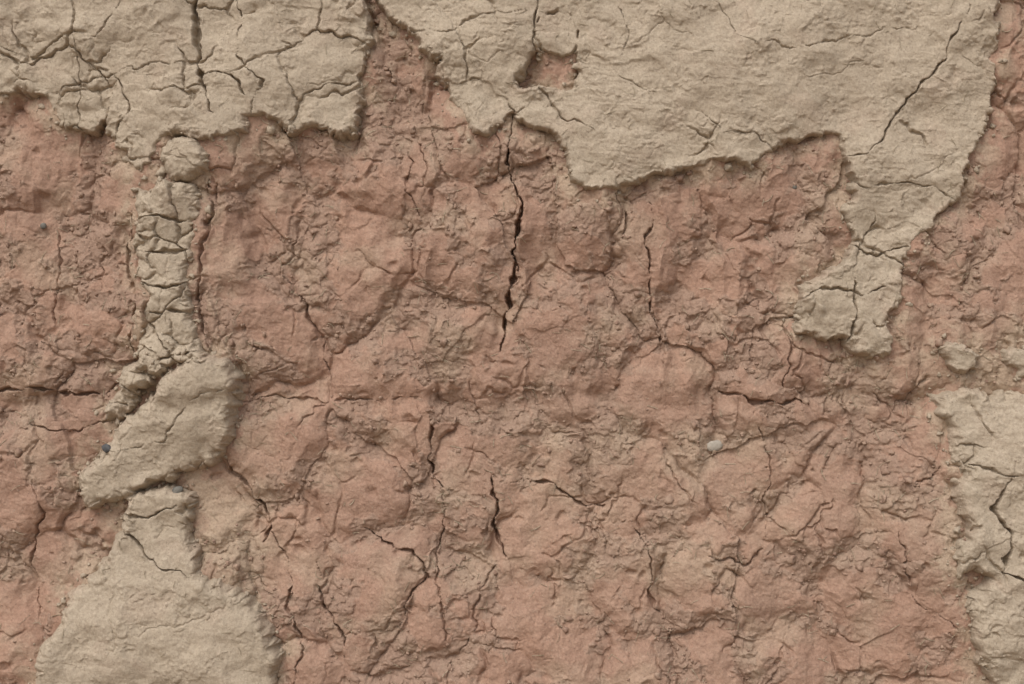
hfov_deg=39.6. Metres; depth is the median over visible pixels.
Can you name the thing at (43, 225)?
pebble
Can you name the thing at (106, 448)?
pebble
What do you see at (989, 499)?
mud plaster
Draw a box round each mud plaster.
[0,0,375,377]
[34,483,284,683]
[79,355,245,509]
[375,0,1000,359]
[926,341,1023,683]
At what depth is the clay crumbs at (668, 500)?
1.77 m
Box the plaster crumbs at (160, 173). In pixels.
[0,3,1023,683]
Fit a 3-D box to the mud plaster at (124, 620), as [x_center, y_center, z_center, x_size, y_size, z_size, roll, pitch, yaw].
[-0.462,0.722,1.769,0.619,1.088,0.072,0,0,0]
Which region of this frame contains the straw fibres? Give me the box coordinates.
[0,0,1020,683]
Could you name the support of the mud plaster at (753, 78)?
attached to the adobe wall
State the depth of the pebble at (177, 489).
1.76 m
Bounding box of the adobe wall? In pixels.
[0,0,1023,683]
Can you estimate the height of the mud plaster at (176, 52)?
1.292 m
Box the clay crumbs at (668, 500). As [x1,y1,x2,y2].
[0,14,1023,683]
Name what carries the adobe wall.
on the ground
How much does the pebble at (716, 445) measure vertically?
0.016 m
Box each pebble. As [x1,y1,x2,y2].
[40,223,46,228]
[101,444,110,452]
[172,486,182,492]
[707,440,722,451]
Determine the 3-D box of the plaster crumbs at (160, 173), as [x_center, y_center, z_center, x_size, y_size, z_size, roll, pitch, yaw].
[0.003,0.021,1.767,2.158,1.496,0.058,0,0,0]
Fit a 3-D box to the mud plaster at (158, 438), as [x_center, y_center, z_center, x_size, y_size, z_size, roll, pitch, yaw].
[-0.442,0.113,1.768,0.216,0.200,0.066,0,0,4]

